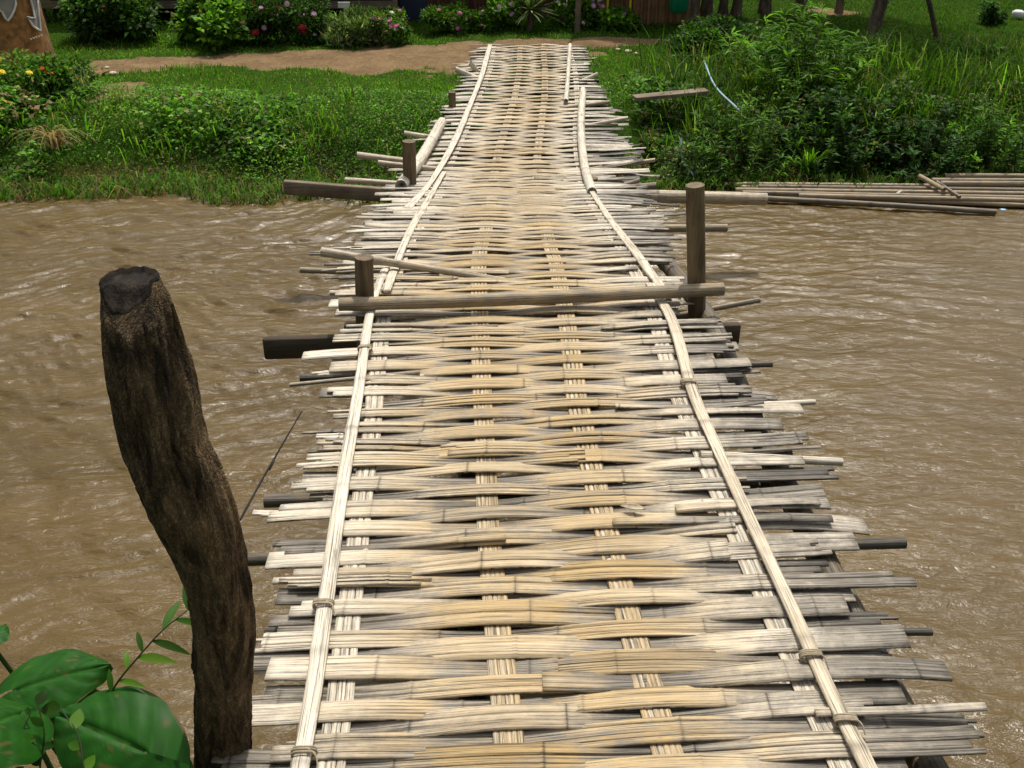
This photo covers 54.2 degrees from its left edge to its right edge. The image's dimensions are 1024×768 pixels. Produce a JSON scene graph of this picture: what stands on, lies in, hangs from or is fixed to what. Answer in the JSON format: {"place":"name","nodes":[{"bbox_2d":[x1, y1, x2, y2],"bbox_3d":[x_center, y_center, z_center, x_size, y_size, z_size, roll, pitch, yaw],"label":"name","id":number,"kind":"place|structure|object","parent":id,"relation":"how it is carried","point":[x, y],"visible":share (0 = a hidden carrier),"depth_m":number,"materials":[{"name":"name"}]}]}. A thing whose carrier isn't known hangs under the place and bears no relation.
{"place":"outdoors","nodes":[
{"label":"outdoors","id":0,"kind":"place"},
{"bbox_2d":[15,707,34,767],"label":"weed","id":1,"kind":"object","parent":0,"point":[28,712],"visible":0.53,"depth_m":1.70,"materials":[{"name":"green plant"}]},
{"bbox_2d":[30,690,53,767],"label":"weed","id":2,"kind":"object","parent":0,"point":[41,697],"visible":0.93,"depth_m":1.68,"materials":[{"name":"green plant"}]},
{"bbox_2d":[80,586,190,692],"bbox_3d":[-0.700,0.644,1.930,0.271,0.488,0.103,-17,34,-27],"label":"weed","id":3,"kind":"object","parent":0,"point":[165,644],"visible":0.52,"depth_m":1.86,"materials":[{"name":"green plant"}]},
{"bbox_2d":[0,173,1023,767],"bbox_3d":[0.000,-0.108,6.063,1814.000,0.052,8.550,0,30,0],"label":"river water","id":4,"kind":"structure","parent":0,"point":[890,341],"depth_m":5.75,"materials":[{"name":"brown liquid"}]},
{"bbox_2d":[718,173,1023,214],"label":"bamboo raft","id":5,"kind":"object","parent":4,"relation":"on","point":[996,189],"visible":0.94,"depth_m":8.63,"materials":[{"name":"beige wood"}]},
{"bbox_2d":[0,0,1023,185],"bbox_3d":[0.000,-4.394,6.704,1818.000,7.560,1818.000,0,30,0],"label":"ground","id":6,"kind":"structure","parent":0,"point":[382,59],"depth_m":10.75,"materials":[{"name":"soil"}]},
{"bbox_2d":[0,0,53,64],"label":"painted pillar","id":7,"kind":"structure","parent":6,"relation":"on","point":[23,24],"depth_m":11.20,"materials":[{"name":"paint"}]},
{"bbox_2d":[0,47,109,101],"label":"marigold bush","id":8,"kind":"object","parent":6,"relation":"on","point":[42,72],"visible":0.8,"depth_m":9.77,"materials":[{"name":"green plant"}]},
{"bbox_2d":[40,700,94,767],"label":"weed","id":9,"kind":"object","parent":6,"relation":"on","point":[76,720],"visible":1,"depth_m":1.68,"materials":[{"name":"green plant"}]},
{"bbox_2d":[0,624,193,767],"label":"taro plant","id":10,"kind":"object","parent":6,"relation":"on","point":[128,727],"visible":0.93,"depth_m":1.81,"materials":[{"name":"green plant"}]},
{"bbox_2d":[54,0,168,43],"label":"round shrub","id":11,"kind":"object","parent":6,"relation":"on","point":[96,20],"visible":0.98,"depth_m":12.32,"materials":[{"name":"green plant"}]},
{"bbox_2d":[109,71,116,75],"bbox_3d":[-4.342,-3.377,10.871,0.087,0.040,0.092,20,35,31],"label":"stone","id":12,"kind":"object","parent":6,"relation":"on","point":[112,73],"visible":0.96,"depth_m":10.85,"materials":[{"name":"white stone"}]},
{"bbox_2d":[99,266,255,767],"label":"tree stump","id":13,"kind":"object","parent":6,"relation":"on","point":[172,462],"visible":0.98,"depth_m":1.57,"materials":[{"name":"brown wood"}]},
{"bbox_2d":[167,0,254,51],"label":"broadleaf shrub","id":14,"kind":"object","parent":6,"relation":"on","point":[213,27],"visible":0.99,"depth_m":12.04,"materials":[{"name":"green plant"}]},
{"bbox_2d":[40,0,392,23],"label":"stilt house","id":15,"kind":"structure","parent":6,"relation":"on","point":[168,5],"depth_m":13.40,"materials":[{"name":"brown wood"}]},
{"bbox_2d":[237,0,335,47],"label":"red flower shrub","id":16,"kind":"object","parent":6,"relation":"on","point":[306,23],"visible":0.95,"depth_m":12.25,"materials":[{"name":"green plant"}]},
{"bbox_2d":[338,2,349,13],"bbox_3d":[-2.115,-4.594,12.696,0.150,0.485,0.031,0,30,0],"label":"plant marker","id":17,"kind":"object","parent":6,"relation":"on","point":[343,4],"visible":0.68,"depth_m":12.58,"materials":[{"name":"white paint"}]},
{"bbox_2d":[319,1,389,47],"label":"variegated shrub","id":18,"kind":"object","parent":6,"relation":"on","point":[352,28],"visible":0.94,"depth_m":12.21,"materials":[{"name":"green plant"}]},
{"bbox_2d":[366,5,414,47],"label":"pink flower shrub","id":19,"kind":"object","parent":6,"relation":"on","point":[400,27],"visible":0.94,"depth_m":12.27,"materials":[{"name":"green plant"}]},
{"bbox_2d":[393,0,397,32],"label":"wooden post","id":20,"kind":"object","parent":6,"relation":"on","point":[395,3],"visible":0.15,"depth_m":12.99,"materials":[{"name":"brown wood"}]},
{"bbox_2d":[419,0,484,34],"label":"pink flower shrub","id":21,"kind":"object","parent":6,"relation":"on","point":[458,19],"visible":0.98,"depth_m":12.76,"materials":[{"name":"green plant"}]},
{"bbox_2d":[398,0,575,20],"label":"wooden house","id":22,"kind":"structure","parent":6,"relation":"on","point":[412,8],"depth_m":13.78,"materials":[{"name":"blue paint"}]},
{"bbox_2d":[399,0,426,20],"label":"door","id":23,"kind":"structure","parent":22,"relation":"in","point":[413,8],"depth_m":13.78,"materials":[{"name":"blue paint"}]},
{"bbox_2d":[478,0,523,31],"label":"lilac flower shrub","id":24,"kind":"object","parent":6,"relation":"on","point":[500,9],"visible":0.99,"depth_m":12.91,"materials":[{"name":"green plant"}]},
{"bbox_2d":[0,29,1023,186],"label":"ground cover","id":25,"kind":"object","parent":6,"relation":"on","point":[642,85],"visible":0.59,"depth_m":9.38,"materials":[{"name":"green plant"}]},
{"bbox_2d":[4,124,97,153],"bbox_3d":[-4.126,-2.168,8.900,0.665,0.188,0.621,21,36,32],"label":"dry grass tuft","id":26,"kind":"object","parent":25,"relation":"on","point":[55,139],"visible":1,"depth_m":8.97,"materials":[{"name":"beige plant"}]},
{"bbox_2d":[70,68,90,86],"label":"grass tuft","id":27,"kind":"object","parent":25,"relation":"on","point":[81,81],"visible":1,"depth_m":9.57,"materials":[{"name":"green plant"}]},
{"bbox_2d":[704,60,739,110],"bbox_3d":[1.984,-2.885,9.644,0.058,0.047,2.016,0,30,1],"label":"plastic pipe","id":28,"kind":"object","parent":25,"relation":"on","point":[723,95],"visible":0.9,"depth_m":9.46,"materials":[{"name":"blue plastic"}]},
{"bbox_2d":[737,68,762,89],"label":"grass tuft","id":29,"kind":"object","parent":25,"relation":"on","point":[750,80],"visible":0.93,"depth_m":9.68,"materials":[{"name":"green plant"}]},
{"bbox_2d":[0,0,1023,182],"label":"lawn grass","id":30,"kind":"structure","parent":6,"relation":"on","point":[943,14],"depth_m":12.00,"materials":[{"name":"green plant"}]},
{"bbox_2d":[495,0,563,29],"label":"yucca","id":31,"kind":"object","parent":6,"relation":"on","point":[529,6],"visible":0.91,"depth_m":12.97,"materials":[{"name":"green plant"}]},
{"bbox_2d":[544,0,607,32],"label":"lilac flower shrub","id":32,"kind":"object","parent":6,"relation":"on","point":[565,13],"visible":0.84,"depth_m":13.04,"materials":[{"name":"green plant"}]},
{"bbox_2d":[574,0,581,32],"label":"wooden post","id":33,"kind":"object","parent":6,"relation":"on","point":[577,15],"visible":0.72,"depth_m":12.91,"materials":[{"name":"brown wood"}]},
{"bbox_2d":[211,43,987,767],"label":"bamboo bridge","id":34,"kind":"structure","parent":6,"relation":"on","point":[679,619],"depth_m":2.61,"materials":[{"name":"brown wood"}]},
{"bbox_2d":[240,411,301,520],"bbox_3d":[-0.597,0.196,2.471,0.019,0.124,0.319,9,31,16],"label":"twig","id":35,"kind":"object","parent":34,"relation":"on","point":[258,486],"visible":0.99,"depth_m":2.46,"materials":[{"name":"brown wood"}]},
{"bbox_2d":[320,247,503,277],"bbox_3d":[-0.405,-0.484,4.073,0.765,0.111,0.040,4,30,8],"label":"bamboo cane","id":36,"kind":"object","parent":34,"relation":"on","point":[347,255],"visible":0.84,"depth_m":4.07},
{"bbox_2d":[338,283,724,310],"bbox_3d":[0.081,-0.320,3.688,1.426,0.056,0.055,-3,30,-5],"label":"bamboo log","id":37,"kind":"object","parent":34,"relation":"on","point":[520,298],"visible":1,"depth_m":3.67,"materials":[{"name":"beige wood"}]},
{"bbox_2d":[620,503,645,509],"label":"dead leaf","id":38,"kind":"object","parent":34,"relation":"on","point":[632,506],"visible":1,"depth_m":2.62,"materials":[{"name":"beige plant"}]},
{"bbox_2d":[629,190,767,204],"bbox_3d":[1.182,-1.339,7.174,1.319,0.148,0.099,-2,30,-4],"label":"bamboo pole","id":39,"kind":"object","parent":34,"relation":"attached to","point":[711,197],"visible":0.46,"depth_m":7.16,"materials":[{"name":"brown wood"}]},
{"bbox_2d":[591,4,641,33],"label":"broadleaf shrub","id":40,"kind":"object","parent":6,"relation":"on","point":[615,19],"visible":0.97,"depth_m":13.06,"materials":[{"name":"green plant"}]},
{"bbox_2d":[600,0,688,24],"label":"bamboo house","id":41,"kind":"structure","parent":6,"relation":"on","point":[648,12],"depth_m":13.44,"materials":[{"name":"brown wood"}]},
{"bbox_2d":[606,0,631,9],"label":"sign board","id":42,"kind":"object","parent":41,"relation":"attached to","point":[630,1],"visible":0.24,"depth_m":13.26,"materials":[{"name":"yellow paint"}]},
{"bbox_2d":[669,0,688,12],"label":"green bin","id":43,"kind":"object","parent":41,"relation":"attached to","point":[678,6],"visible":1,"depth_m":13.12,"materials":[{"name":"plastic"}]},
{"bbox_2d":[651,139,723,187],"bbox_3d":[1.543,-1.960,9.066,0.619,0.512,0.560,-9,31,-16],"label":"weed clump","id":44,"kind":"object","parent":6,"relation":"on","point":[682,167],"visible":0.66,"depth_m":8.98,"materials":[{"name":"green plant"}]},
{"bbox_2d":[688,0,700,21],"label":"tree","id":45,"kind":"object","parent":6,"relation":"on","point":[694,8],"visible":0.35,"depth_m":12.34,"materials":[{"name":"brown plant"}]},
{"bbox_2d":[699,0,712,16],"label":"tree","id":46,"kind":"object","parent":6,"relation":"on","point":[706,6],"visible":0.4,"depth_m":14.08,"materials":[{"name":"brown plant"}]},
{"bbox_2d":[717,0,728,15],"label":"tree","id":47,"kind":"object","parent":6,"relation":"on","point":[723,8],"visible":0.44,"depth_m":14.09,"materials":[{"name":"brown plant"}]},
{"bbox_2d":[659,13,792,56],"bbox_3d":[2.514,-4.122,11.828,1.472,0.502,1.176,-14,32,-23],"label":"dark shrub","id":48,"kind":"object","parent":6,"relation":"on","point":[703,27],"visible":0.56,"depth_m":11.67,"materials":[{"name":"green plant"}]},
{"bbox_2d":[730,0,742,15],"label":"tree","id":49,"kind":"object","parent":6,"relation":"on","point":[736,8],"visible":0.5,"depth_m":14.08,"materials":[{"name":"brown plant"}]},
{"bbox_2d":[682,87,804,190],"bbox_3d":[2.095,-2.168,9.078,1.175,0.984,0.950,0,30,0],"label":"weed clump","id":50,"kind":"object","parent":6,"relation":"on","point":[740,118],"visible":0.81,"depth_m":9.05,"materials":[{"name":"green plant"}]},
{"bbox_2d":[756,0,771,14],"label":"tree","id":51,"kind":"object","parent":6,"relation":"on","point":[764,6],"visible":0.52,"depth_m":14.14,"materials":[{"name":"brown plant"}]},
{"bbox_2d":[793,0,807,11],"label":"tree","id":52,"kind":"object","parent":6,"relation":"on","point":[802,2],"visible":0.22,"depth_m":14.20,"materials":[{"name":"green plant"}]},
{"bbox_2d":[716,0,886,105],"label":"shrub","id":53,"kind":"object","parent":6,"relation":"on","point":[773,49],"visible":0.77,"depth_m":9.73,"materials":[{"name":"green plant"}]},
{"bbox_2d":[834,0,843,13],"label":"tree","id":54,"kind":"object","parent":6,"relation":"on","point":[839,7],"visible":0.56,"depth_m":14.33,"materials":[{"name":"brown plant"}]},
{"bbox_2d":[765,80,919,181],"bbox_3d":[2.995,-2.266,9.201,1.219,0.940,1.067,-13,32,-21],"label":"weed clump","id":55,"kind":"object","parent":6,"relation":"on","point":[823,110],"visible":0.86,"depth_m":9.15,"materials":[{"name":"green plant"}]},
{"bbox_2d":[864,0,888,39],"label":"tree","id":56,"kind":"object","parent":6,"relation":"on","point":[877,14],"visible":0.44,"depth_m":11.79,"materials":[{"name":"brown plant"}]},
{"bbox_2d":[900,61,928,87],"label":"sapling weed","id":57,"kind":"object","parent":6,"relation":"on","point":[916,68],"visible":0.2,"depth_m":9.95,"materials":[{"name":"green plant"}]},
{"bbox_2d":[871,102,987,182],"bbox_3d":[3.815,-2.130,9.205,1.112,0.899,0.998,0,30,0],"label":"weed clump","id":58,"kind":"object","parent":6,"relation":"on","point":[948,156],"visible":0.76,"depth_m":9.09,"materials":[{"name":"green plant"}]},
{"bbox_2d":[926,0,939,44],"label":"leaning pole","id":59,"kind":"object","parent":6,"relation":"on","point":[932,17],"visible":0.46,"depth_m":11.35,"materials":[{"name":"brown wood"}]},
{"bbox_2d":[932,102,1023,172],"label":"weed clump","id":60,"kind":"object","parent":6,"relation":"on","point":[1012,150],"visible":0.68,"depth_m":9.10,"materials":[{"name":"green plant"}]},
{"bbox_2d":[975,0,1011,25],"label":"shrub","id":61,"kind":"object","parent":6,"relation":"on","point":[994,14],"visible":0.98,"depth_m":13.54,"materials":[{"name":"green plant"}]},
{"bbox_2d":[1011,10,1023,17],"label":"white bucket","id":62,"kind":"object","parent":6,"relation":"on","point":[1017,13],"visible":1,"depth_m":13.88,"materials":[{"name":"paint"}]},
{"bbox_2d":[0,19,1023,209],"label":"tall grass","id":63,"kind":"structure","parent":0,"point":[937,81],"depth_m":9.42,"materials":[{"name":"green plant"}]},
{"bbox_2d":[632,88,709,100],"bbox_3d":[1.515,-2.761,9.538,0.747,0.035,0.130,-9,31,-12],"label":"plank","id":64,"kind":"object","parent":63,"relation":"on","point":[657,95],"visible":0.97,"depth_m":9.50,"materials":[{"name":"brown wood"}]},
{"bbox_2d":[680,138,693,176],"bbox_3d":[1.557,-2.033,8.965,0.054,0.292,0.260,-13,32,-22],"label":"plastic pipe","id":65,"kind":"object","parent":63,"relation":"on","point":[691,172],"visible":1,"depth_m":8.98,"materials":[{"name":"blue plastic"}]},
{"bbox_2d":[800,147,836,179],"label":"grass tuft","id":66,"kind":"object","parent":63,"relation":"on","point":[808,157],"visible":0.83,"depth_m":8.97,"materials":[{"name":"green plant"}]}
]}

